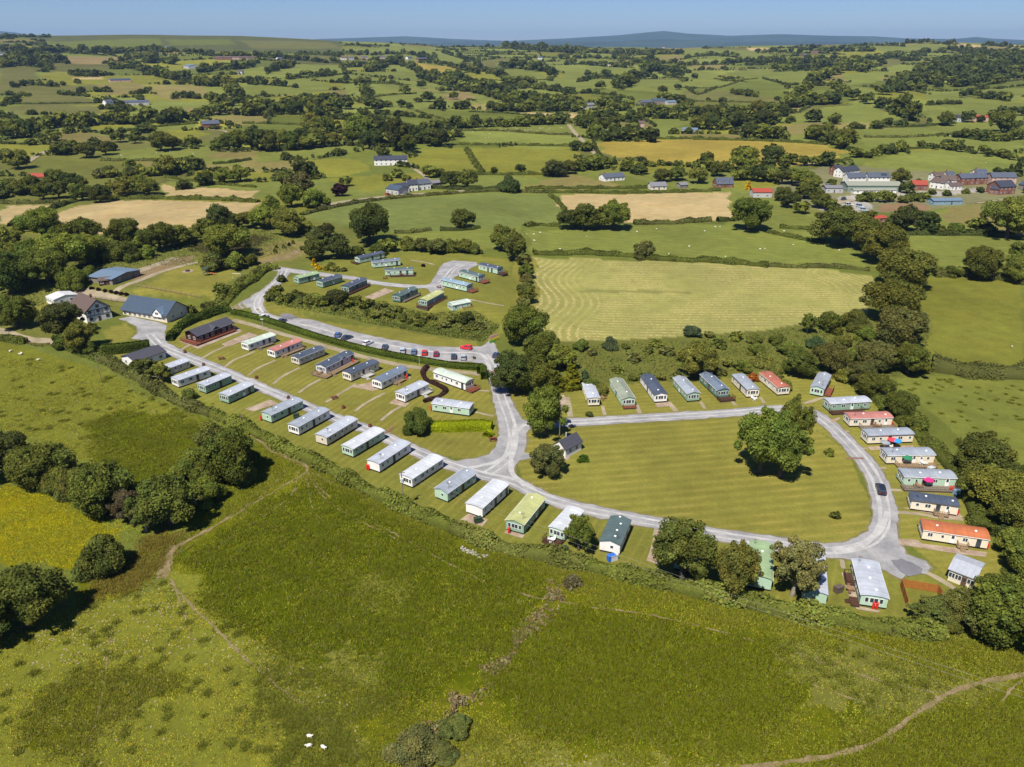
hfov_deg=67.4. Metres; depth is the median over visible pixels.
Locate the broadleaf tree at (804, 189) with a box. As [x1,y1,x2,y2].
[794,183,816,197]
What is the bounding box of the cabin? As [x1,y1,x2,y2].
[947,553,985,587]
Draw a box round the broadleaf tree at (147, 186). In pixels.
[136,179,159,194]
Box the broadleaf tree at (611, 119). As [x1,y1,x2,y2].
[603,115,620,126]
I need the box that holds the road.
[119,260,929,578]
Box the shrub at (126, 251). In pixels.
[112,240,142,262]
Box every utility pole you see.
[398,471,404,497]
[559,405,563,438]
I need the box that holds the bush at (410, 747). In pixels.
[381,723,440,766]
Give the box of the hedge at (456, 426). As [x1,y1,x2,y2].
[430,419,492,432]
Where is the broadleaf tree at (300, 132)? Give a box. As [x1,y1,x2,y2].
[292,127,309,137]
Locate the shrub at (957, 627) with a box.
[934,614,963,638]
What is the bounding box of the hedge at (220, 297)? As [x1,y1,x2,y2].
[200,262,270,308]
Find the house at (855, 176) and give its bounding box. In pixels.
[843,172,866,180]
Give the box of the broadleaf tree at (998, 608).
[965,574,1023,646]
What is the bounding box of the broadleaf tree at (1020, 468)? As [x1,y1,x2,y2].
[1012,464,1023,481]
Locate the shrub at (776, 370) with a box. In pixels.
[766,364,784,378]
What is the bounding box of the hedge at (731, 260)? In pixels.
[532,247,768,267]
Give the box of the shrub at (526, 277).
[519,272,531,281]
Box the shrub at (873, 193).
[866,191,878,199]
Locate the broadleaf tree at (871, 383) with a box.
[855,371,898,396]
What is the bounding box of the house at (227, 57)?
[223,56,231,59]
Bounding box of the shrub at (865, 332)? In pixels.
[853,326,876,340]
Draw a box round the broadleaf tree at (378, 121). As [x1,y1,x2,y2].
[372,116,385,127]
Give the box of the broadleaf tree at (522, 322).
[501,304,549,345]
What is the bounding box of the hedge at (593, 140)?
[591,137,605,156]
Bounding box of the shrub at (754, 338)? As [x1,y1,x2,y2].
[745,333,763,342]
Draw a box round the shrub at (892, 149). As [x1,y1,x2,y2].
[883,143,898,154]
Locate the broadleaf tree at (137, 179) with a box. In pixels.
[130,173,152,194]
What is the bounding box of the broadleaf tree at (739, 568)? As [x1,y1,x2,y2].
[715,539,763,595]
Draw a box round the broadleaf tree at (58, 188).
[45,180,67,197]
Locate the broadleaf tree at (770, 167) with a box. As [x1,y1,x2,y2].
[761,165,777,180]
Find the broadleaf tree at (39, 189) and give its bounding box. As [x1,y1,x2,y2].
[30,182,53,199]
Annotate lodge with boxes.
[182,317,234,341]
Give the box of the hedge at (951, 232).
[906,228,1023,240]
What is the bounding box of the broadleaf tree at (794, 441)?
[769,416,814,478]
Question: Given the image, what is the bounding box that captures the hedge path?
[232,319,479,375]
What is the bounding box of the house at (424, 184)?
[416,178,430,189]
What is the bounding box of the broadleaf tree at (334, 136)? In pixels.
[324,131,342,145]
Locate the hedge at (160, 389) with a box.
[99,353,213,416]
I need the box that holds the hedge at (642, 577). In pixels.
[585,554,747,610]
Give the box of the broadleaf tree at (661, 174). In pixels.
[653,168,673,181]
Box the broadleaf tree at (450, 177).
[439,171,458,185]
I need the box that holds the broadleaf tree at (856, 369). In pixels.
[847,361,877,380]
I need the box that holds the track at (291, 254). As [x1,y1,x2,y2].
[257,250,302,263]
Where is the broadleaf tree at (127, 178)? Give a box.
[112,176,130,182]
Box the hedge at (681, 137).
[597,135,704,140]
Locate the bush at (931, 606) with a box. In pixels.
[905,594,956,625]
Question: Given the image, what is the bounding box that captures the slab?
[179,288,986,612]
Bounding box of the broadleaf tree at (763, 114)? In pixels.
[755,109,770,123]
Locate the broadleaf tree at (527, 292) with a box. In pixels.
[517,285,536,299]
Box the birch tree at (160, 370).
[147,362,171,381]
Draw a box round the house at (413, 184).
[405,178,417,190]
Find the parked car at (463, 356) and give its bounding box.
[460,354,465,359]
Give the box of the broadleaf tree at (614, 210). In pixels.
[596,198,630,229]
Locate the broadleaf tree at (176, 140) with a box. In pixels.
[164,136,182,149]
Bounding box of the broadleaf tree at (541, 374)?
[525,355,558,389]
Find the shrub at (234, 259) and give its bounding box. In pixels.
[222,251,244,268]
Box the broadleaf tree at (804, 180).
[800,177,811,184]
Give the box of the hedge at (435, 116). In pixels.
[415,109,448,119]
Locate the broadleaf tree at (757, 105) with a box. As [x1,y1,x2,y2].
[750,99,765,112]
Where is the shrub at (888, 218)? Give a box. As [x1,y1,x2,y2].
[884,216,903,227]
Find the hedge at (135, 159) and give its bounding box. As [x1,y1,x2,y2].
[100,157,202,160]
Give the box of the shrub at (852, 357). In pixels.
[848,348,862,361]
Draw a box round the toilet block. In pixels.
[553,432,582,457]
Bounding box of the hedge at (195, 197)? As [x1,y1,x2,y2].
[101,194,260,202]
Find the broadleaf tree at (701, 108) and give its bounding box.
[697,104,708,115]
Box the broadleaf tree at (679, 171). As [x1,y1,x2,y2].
[669,165,687,179]
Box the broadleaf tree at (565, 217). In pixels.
[556,209,581,228]
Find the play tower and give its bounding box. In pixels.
[202,267,215,275]
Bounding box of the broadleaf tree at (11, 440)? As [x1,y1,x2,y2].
[0,430,29,477]
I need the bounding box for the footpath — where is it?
[181,260,963,588]
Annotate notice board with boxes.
[489,333,499,342]
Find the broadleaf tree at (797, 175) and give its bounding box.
[791,168,816,181]
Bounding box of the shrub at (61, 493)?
[53,467,79,502]
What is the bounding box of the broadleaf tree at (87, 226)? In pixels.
[69,216,104,235]
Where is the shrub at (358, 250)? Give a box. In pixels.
[351,245,364,255]
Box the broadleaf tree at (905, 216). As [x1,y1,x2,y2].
[890,203,923,230]
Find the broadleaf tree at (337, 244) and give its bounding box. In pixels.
[322,232,350,257]
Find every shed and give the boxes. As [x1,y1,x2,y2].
[88,267,140,284]
[108,78,130,81]
[116,100,148,104]
[430,179,441,185]
[665,100,676,104]
[676,182,688,188]
[821,185,843,192]
[874,215,886,222]
[926,198,963,204]
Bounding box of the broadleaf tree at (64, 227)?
[47,221,77,235]
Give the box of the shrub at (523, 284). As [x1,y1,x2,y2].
[516,281,535,289]
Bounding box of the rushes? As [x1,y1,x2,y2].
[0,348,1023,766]
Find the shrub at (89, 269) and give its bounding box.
[82,265,98,274]
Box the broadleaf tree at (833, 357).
[811,341,849,372]
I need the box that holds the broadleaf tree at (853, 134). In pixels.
[836,126,860,143]
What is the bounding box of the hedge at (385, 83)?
[350,82,410,84]
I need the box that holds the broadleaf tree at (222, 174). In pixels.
[213,167,233,182]
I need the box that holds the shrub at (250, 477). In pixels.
[232,465,256,485]
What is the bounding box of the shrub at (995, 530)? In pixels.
[989,524,1007,537]
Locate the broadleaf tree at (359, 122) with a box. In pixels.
[343,112,371,141]
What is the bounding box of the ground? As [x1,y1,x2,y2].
[0,35,1023,766]
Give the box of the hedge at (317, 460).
[208,407,335,473]
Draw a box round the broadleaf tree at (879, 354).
[853,339,898,370]
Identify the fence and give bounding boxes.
[92,296,122,302]
[136,284,200,296]
[900,578,942,595]
[900,579,908,607]
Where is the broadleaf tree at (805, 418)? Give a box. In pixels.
[779,393,817,434]
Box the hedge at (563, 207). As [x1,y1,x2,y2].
[548,192,567,210]
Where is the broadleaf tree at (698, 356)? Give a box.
[675,339,719,377]
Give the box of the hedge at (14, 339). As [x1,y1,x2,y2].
[0,333,29,344]
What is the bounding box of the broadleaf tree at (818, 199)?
[810,193,831,207]
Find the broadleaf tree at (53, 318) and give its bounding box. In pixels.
[34,301,84,333]
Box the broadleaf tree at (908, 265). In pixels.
[876,246,938,285]
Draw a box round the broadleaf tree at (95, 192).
[82,183,112,201]
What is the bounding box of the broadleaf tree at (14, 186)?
[5,180,22,194]
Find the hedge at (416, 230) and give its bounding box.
[394,227,431,233]
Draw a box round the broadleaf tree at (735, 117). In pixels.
[726,111,745,126]
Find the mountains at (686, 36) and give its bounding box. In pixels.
[0,31,1023,42]
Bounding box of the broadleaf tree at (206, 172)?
[195,169,212,177]
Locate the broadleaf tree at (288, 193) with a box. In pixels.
[276,182,303,206]
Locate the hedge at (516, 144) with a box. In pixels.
[458,142,567,146]
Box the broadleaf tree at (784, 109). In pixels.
[775,104,789,115]
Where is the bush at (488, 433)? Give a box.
[482,429,494,437]
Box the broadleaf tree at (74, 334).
[62,320,98,349]
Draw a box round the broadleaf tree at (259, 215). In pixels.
[247,206,274,228]
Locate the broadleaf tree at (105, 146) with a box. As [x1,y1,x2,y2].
[95,140,113,154]
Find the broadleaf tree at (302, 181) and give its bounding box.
[283,171,314,190]
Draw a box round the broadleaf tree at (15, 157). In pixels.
[1,148,30,168]
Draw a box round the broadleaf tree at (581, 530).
[563,513,594,550]
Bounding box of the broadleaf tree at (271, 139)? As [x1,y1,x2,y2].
[260,132,278,151]
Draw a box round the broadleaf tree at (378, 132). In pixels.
[371,127,383,141]
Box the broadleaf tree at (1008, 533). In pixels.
[993,526,1023,547]
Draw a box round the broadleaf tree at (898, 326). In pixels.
[874,305,930,346]
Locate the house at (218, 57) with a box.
[214,56,222,59]
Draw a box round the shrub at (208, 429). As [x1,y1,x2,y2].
[192,420,224,451]
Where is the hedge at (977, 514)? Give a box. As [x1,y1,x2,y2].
[847,379,996,534]
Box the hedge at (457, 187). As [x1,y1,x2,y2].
[431,185,497,189]
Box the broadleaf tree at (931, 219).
[916,211,941,231]
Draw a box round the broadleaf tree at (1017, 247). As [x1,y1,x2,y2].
[1008,241,1023,255]
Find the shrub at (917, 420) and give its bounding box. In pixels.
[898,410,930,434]
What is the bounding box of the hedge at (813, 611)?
[747,591,949,642]
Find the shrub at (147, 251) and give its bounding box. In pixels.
[138,244,156,259]
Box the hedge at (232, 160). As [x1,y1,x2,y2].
[212,157,251,163]
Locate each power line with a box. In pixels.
[407,477,1022,697]
[413,475,1007,686]
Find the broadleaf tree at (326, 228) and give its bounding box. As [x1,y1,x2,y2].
[317,222,334,235]
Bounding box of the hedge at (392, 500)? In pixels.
[325,462,454,530]
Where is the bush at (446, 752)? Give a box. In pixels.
[429,739,460,766]
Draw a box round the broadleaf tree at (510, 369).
[487,349,540,391]
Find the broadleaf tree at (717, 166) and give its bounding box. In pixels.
[709,160,726,175]
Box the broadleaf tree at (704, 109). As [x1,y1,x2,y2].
[702,105,713,113]
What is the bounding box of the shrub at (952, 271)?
[944,265,961,278]
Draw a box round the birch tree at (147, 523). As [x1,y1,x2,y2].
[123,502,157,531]
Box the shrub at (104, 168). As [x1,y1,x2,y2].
[96,165,117,177]
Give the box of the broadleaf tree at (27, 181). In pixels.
[19,174,42,195]
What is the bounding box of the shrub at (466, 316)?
[460,311,473,322]
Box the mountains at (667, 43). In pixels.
[408,39,1023,47]
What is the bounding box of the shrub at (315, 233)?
[305,227,323,238]
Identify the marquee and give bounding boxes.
[45,291,76,304]
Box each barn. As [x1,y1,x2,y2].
[30,173,44,178]
[183,64,198,68]
[200,120,219,127]
[385,184,407,194]
[394,182,409,191]
[638,100,652,105]
[651,98,665,103]
[682,127,698,132]
[749,188,772,197]
[840,181,901,191]
[851,188,896,193]
[969,115,988,120]
[1018,181,1023,189]
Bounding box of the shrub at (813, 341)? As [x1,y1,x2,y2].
[805,335,825,347]
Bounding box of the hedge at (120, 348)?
[100,339,149,354]
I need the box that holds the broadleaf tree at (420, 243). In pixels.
[412,237,428,251]
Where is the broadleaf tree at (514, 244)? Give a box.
[503,233,526,260]
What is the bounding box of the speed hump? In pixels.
[845,457,863,458]
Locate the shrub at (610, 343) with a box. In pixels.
[601,336,618,351]
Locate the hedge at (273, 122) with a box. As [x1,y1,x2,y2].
[242,121,341,127]
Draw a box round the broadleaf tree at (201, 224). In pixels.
[192,217,216,234]
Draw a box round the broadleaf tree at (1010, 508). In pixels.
[984,491,1023,528]
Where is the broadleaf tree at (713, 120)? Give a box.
[705,113,719,129]
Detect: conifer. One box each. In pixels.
[549,371,565,391]
[563,363,581,391]
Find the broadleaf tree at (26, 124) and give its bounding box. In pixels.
[16,119,33,135]
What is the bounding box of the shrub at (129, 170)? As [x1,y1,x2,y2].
[121,164,136,175]
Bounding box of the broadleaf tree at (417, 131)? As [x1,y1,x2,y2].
[411,125,428,143]
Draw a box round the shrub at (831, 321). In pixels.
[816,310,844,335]
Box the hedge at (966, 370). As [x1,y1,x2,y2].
[930,352,1023,380]
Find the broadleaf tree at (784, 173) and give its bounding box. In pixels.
[773,168,791,183]
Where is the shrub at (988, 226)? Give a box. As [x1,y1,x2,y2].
[975,222,997,230]
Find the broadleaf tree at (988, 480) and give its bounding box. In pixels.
[958,463,1023,507]
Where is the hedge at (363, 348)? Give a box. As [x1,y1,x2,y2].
[230,309,481,369]
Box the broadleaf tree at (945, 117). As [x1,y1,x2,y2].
[937,110,956,125]
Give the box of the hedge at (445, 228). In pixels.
[439,225,480,230]
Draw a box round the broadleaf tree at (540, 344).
[522,330,559,362]
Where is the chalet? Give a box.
[120,345,166,364]
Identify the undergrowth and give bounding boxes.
[0,228,928,394]
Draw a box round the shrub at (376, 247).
[368,243,386,255]
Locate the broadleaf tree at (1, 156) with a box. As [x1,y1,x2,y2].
[0,148,8,158]
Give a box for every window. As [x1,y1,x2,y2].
[511,523,517,528]
[553,530,559,535]
[869,597,878,602]
[948,571,955,578]
[954,574,961,580]
[966,579,973,585]
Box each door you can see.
[935,504,940,511]
[949,535,955,542]
[960,577,966,585]
[975,539,981,546]
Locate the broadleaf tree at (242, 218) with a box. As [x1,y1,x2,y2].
[229,211,251,227]
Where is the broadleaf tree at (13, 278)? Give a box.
[0,251,31,293]
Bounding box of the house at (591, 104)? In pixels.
[583,102,594,108]
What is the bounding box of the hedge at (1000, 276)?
[930,269,1023,285]
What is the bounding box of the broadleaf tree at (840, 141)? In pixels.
[832,133,851,148]
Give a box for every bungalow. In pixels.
[599,172,624,181]
[647,182,666,189]
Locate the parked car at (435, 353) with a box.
[433,351,438,356]
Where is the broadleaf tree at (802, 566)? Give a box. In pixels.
[769,534,828,596]
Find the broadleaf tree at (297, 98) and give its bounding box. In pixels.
[292,95,304,104]
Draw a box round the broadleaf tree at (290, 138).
[278,130,300,149]
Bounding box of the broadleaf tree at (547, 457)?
[528,443,564,476]
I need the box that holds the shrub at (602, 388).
[596,383,608,396]
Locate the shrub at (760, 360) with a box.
[749,352,773,368]
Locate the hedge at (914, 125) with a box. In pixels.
[883,121,956,127]
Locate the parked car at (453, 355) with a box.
[451,353,456,358]
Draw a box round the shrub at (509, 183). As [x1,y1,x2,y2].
[497,175,520,192]
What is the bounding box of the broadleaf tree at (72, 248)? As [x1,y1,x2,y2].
[30,231,88,263]
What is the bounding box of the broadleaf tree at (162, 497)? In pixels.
[122,472,205,525]
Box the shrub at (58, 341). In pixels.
[51,333,65,348]
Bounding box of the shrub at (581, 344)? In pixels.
[572,338,588,350]
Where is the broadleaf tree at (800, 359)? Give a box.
[781,346,819,376]
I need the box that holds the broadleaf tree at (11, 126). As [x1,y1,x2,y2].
[2,121,17,137]
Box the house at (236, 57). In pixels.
[231,56,239,59]
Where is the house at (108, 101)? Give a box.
[102,99,113,105]
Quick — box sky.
[0,0,1023,40]
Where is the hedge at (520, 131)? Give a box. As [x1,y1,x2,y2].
[459,128,572,134]
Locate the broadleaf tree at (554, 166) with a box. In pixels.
[541,159,567,176]
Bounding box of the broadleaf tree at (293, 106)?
[285,100,302,112]
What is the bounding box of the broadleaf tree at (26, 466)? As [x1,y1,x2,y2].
[2,441,78,488]
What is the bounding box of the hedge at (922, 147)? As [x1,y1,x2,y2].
[905,145,944,149]
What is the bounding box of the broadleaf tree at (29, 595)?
[0,563,74,627]
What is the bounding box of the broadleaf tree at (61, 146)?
[49,139,74,154]
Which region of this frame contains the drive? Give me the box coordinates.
[0,257,197,348]
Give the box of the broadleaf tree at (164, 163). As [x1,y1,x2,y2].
[151,154,176,171]
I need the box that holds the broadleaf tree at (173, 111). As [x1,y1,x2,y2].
[168,106,179,121]
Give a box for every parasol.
[880,440,889,446]
[894,438,901,446]
[902,455,912,464]
[923,477,933,486]
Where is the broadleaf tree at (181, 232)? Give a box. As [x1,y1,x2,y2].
[170,224,190,245]
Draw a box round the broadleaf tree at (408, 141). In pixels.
[397,134,416,150]
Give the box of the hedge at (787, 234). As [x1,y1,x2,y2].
[766,229,824,242]
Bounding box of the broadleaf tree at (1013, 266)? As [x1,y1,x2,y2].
[997,253,1023,279]
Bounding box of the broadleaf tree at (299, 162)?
[289,154,307,170]
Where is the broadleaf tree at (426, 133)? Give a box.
[422,128,438,145]
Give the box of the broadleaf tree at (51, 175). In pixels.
[42,168,66,183]
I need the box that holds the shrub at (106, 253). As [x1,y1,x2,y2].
[90,239,119,261]
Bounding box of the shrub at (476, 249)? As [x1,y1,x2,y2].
[469,243,482,253]
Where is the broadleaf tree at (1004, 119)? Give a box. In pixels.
[989,109,1016,130]
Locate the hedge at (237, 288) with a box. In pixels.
[209,263,278,307]
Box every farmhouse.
[70,292,112,322]
[373,154,407,165]
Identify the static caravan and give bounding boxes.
[152,358,189,378]
[170,366,210,387]
[196,372,231,393]
[218,381,254,403]
[241,332,275,350]
[261,397,303,422]
[267,338,301,357]
[288,407,329,435]
[291,345,324,365]
[293,271,319,283]
[314,415,357,445]
[315,350,354,373]
[316,274,341,287]
[341,277,366,291]
[341,359,378,381]
[342,426,384,457]
[355,251,383,262]
[367,439,411,472]
[370,258,400,267]
[371,365,407,389]
[384,267,413,275]
[392,286,417,302]
[395,380,428,402]
[399,453,443,487]
[418,290,443,305]
[431,396,474,416]
[433,367,474,390]
[433,468,476,502]
[441,277,472,291]
[447,299,470,310]
[458,267,484,282]
[465,479,509,517]
[478,262,502,274]
[505,493,545,533]
[548,505,583,541]
[582,379,599,405]
[599,515,631,553]
[609,377,635,405]
[640,372,667,402]
[673,375,700,401]
[674,558,698,572]
[699,370,729,397]
[731,373,759,397]
[747,538,773,590]
[759,369,790,395]
[801,552,828,603]
[810,372,831,396]
[822,395,871,411]
[843,411,893,426]
[851,555,889,608]
[860,427,914,444]
[879,447,935,463]
[896,468,957,485]
[907,491,959,515]
[918,518,990,549]
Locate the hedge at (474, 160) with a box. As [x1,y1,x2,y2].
[464,146,485,171]
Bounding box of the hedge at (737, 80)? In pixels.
[713,77,757,80]
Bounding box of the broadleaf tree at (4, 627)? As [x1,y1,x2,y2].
[0,618,10,637]
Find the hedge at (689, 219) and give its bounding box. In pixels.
[633,216,711,224]
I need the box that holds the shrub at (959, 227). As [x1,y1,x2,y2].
[947,222,966,232]
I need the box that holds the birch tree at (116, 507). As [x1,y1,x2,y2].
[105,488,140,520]
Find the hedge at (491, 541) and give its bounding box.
[448,519,588,571]
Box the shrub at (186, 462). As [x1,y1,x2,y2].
[168,447,201,481]
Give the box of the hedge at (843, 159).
[814,157,850,165]
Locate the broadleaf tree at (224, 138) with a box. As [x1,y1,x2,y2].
[218,132,241,148]
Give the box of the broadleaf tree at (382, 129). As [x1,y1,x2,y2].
[380,124,406,143]
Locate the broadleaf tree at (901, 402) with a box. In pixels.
[883,389,920,415]
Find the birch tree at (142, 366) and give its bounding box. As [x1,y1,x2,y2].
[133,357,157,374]
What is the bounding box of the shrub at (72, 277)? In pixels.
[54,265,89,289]
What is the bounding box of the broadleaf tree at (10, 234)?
[0,226,21,242]
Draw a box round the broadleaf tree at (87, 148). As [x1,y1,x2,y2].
[72,142,95,157]
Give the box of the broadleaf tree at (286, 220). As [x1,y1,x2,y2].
[264,206,305,235]
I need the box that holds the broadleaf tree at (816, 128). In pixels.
[810,124,825,139]
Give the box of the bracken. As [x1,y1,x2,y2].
[421,578,564,765]
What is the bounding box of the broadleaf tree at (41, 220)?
[13,206,63,235]
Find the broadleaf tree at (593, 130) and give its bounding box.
[586,123,600,136]
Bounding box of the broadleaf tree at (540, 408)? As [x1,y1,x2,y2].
[522,383,569,436]
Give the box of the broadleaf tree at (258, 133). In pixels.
[251,128,276,150]
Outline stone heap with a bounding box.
[460,546,488,558]
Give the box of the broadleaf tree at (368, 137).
[359,130,378,148]
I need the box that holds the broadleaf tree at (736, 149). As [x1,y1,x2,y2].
[731,145,749,151]
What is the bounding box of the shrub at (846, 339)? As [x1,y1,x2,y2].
[833,333,852,347]
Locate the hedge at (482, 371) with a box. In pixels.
[476,363,487,379]
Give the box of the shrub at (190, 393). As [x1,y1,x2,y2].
[181,388,197,398]
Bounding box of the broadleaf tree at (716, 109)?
[707,104,724,117]
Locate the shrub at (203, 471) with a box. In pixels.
[194,459,225,482]
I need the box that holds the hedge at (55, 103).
[15,102,95,103]
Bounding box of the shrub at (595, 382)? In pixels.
[579,378,599,388]
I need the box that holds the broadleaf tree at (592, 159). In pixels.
[583,153,602,166]
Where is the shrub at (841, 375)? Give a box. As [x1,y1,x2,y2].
[831,368,849,381]
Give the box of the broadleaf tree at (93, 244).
[71,232,105,264]
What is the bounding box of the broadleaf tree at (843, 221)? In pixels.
[806,204,879,245]
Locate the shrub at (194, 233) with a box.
[180,227,200,245]
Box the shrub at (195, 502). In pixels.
[185,482,198,505]
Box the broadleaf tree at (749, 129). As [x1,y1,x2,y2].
[739,122,757,135]
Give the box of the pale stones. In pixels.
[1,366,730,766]
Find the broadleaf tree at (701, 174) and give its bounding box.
[688,167,708,182]
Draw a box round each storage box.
[293,412,298,418]
[473,515,481,523]
[606,553,615,562]
[611,552,618,561]
[833,584,844,593]
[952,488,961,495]
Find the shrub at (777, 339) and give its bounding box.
[767,334,787,347]
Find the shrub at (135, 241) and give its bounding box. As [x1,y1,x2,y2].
[130,236,153,249]
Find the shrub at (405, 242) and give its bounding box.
[399,236,417,250]
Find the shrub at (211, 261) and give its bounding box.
[200,251,227,271]
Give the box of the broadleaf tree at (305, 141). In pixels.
[295,136,311,148]
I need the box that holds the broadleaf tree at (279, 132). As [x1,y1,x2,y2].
[272,129,286,143]
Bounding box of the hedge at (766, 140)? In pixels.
[693,136,827,144]
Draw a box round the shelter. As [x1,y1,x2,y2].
[97,276,110,285]
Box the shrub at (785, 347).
[776,340,803,356]
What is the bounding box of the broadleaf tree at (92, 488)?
[66,459,135,517]
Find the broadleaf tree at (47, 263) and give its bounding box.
[17,247,68,285]
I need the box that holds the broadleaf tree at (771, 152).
[762,146,785,158]
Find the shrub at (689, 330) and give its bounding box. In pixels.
[683,325,702,336]
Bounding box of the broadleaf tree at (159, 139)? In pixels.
[148,131,173,150]
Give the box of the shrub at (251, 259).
[243,254,257,264]
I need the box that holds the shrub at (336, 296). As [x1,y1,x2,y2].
[322,288,348,305]
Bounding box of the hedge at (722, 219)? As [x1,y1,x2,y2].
[716,216,735,221]
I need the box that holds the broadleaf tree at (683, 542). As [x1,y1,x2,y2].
[651,516,718,579]
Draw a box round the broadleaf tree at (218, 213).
[206,203,235,225]
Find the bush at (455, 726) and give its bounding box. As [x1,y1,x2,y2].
[437,713,471,739]
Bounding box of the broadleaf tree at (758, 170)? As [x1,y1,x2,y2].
[749,164,767,181]
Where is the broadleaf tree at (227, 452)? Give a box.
[198,426,254,483]
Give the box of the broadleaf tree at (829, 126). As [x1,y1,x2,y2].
[820,121,837,134]
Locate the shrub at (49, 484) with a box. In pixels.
[36,466,68,496]
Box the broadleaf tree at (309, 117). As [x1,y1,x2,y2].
[300,112,319,123]
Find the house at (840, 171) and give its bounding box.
[833,165,859,177]
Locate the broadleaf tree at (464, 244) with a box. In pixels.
[452,238,475,251]
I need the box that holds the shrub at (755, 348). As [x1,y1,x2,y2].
[746,343,765,355]
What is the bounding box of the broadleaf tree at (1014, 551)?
[1001,538,1023,580]
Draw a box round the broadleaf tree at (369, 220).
[348,202,388,243]
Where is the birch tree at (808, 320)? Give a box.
[798,313,818,332]
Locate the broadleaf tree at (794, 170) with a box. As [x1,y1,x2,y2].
[787,168,799,183]
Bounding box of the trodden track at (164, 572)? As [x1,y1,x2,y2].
[90,434,1023,766]
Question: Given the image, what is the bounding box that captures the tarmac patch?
[280,313,922,575]
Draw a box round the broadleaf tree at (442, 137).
[428,129,449,145]
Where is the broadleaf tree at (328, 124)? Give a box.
[312,116,333,133]
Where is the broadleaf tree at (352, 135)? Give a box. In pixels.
[342,127,360,141]
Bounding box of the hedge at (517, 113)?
[469,110,551,116]
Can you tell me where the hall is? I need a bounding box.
[120,295,188,322]
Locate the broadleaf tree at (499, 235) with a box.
[489,224,517,250]
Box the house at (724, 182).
[712,177,733,187]
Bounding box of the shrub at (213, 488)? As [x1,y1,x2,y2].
[188,475,228,509]
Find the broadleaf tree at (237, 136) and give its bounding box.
[229,129,248,149]
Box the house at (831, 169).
[829,164,842,174]
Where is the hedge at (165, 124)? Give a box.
[111,121,198,132]
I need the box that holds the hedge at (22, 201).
[0,198,59,203]
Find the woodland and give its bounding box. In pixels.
[874,49,1023,92]
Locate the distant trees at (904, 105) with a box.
[0,33,1023,640]
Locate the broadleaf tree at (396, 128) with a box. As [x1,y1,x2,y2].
[384,115,412,150]
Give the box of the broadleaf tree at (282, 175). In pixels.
[271,168,294,183]
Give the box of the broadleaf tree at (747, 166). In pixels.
[738,163,753,179]
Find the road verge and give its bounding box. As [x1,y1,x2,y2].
[119,260,933,579]
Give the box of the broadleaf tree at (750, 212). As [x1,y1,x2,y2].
[731,197,772,229]
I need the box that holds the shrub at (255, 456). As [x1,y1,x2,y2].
[250,448,260,467]
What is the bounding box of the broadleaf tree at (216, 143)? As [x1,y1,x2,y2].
[209,137,225,148]
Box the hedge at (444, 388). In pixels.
[420,364,448,402]
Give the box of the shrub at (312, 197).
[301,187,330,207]
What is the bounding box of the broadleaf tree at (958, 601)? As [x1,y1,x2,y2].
[942,585,979,635]
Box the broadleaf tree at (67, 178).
[57,172,82,183]
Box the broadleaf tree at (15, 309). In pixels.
[0,294,39,327]
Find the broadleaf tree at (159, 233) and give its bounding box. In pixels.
[135,221,177,250]
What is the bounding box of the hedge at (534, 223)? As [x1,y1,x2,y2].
[522,221,559,226]
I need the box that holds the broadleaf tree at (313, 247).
[299,237,327,259]
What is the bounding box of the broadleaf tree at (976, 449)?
[953,430,1020,471]
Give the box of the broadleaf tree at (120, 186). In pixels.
[104,177,130,195]
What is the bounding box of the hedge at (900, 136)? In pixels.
[864,130,1003,137]
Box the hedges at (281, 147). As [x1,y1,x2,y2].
[0,36,1023,195]
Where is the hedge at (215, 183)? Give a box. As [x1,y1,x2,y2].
[163,174,256,187]
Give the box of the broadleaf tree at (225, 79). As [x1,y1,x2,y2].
[220,74,237,86]
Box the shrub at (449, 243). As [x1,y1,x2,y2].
[444,238,458,252]
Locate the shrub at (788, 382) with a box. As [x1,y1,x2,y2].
[780,379,792,391]
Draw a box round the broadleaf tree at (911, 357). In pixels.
[892,341,933,374]
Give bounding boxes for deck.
[180,336,201,345]
[198,327,235,343]
[256,340,274,350]
[280,345,304,357]
[311,369,331,378]
[326,357,359,376]
[349,282,370,293]
[361,370,374,379]
[390,273,414,276]
[393,375,405,385]
[403,292,420,302]
[416,304,429,309]
[421,387,432,397]
[427,295,446,308]
[466,383,480,393]
[467,287,478,293]
[480,278,489,283]
[498,270,507,276]
[542,532,563,546]
[622,403,635,409]
[717,394,735,402]
[824,385,834,396]
[829,407,864,415]
[843,569,854,585]
[844,596,859,607]
[858,422,895,429]
[894,459,938,468]
[900,481,958,492]
[933,508,949,519]
[956,540,969,552]
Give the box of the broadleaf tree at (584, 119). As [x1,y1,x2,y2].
[578,114,599,126]
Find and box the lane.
[30,124,1002,206]
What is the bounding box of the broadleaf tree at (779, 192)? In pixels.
[774,186,791,198]
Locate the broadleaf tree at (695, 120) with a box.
[689,115,703,127]
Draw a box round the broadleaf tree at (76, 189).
[67,182,92,200]
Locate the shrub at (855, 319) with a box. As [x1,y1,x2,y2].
[842,308,873,332]
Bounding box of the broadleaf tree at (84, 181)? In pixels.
[78,176,88,184]
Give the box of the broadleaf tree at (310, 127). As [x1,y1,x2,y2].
[301,122,326,134]
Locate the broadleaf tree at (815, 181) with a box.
[807,175,822,187]
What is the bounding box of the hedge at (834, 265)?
[768,262,869,270]
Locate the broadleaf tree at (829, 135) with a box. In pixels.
[825,129,838,140]
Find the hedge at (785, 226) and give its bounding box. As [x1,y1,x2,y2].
[779,223,810,229]
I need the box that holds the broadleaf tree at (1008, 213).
[979,195,1023,238]
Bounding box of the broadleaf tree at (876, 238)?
[852,221,910,260]
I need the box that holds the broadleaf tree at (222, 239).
[201,223,251,256]
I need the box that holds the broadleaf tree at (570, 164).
[561,159,575,173]
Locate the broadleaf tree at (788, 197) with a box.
[780,191,802,207]

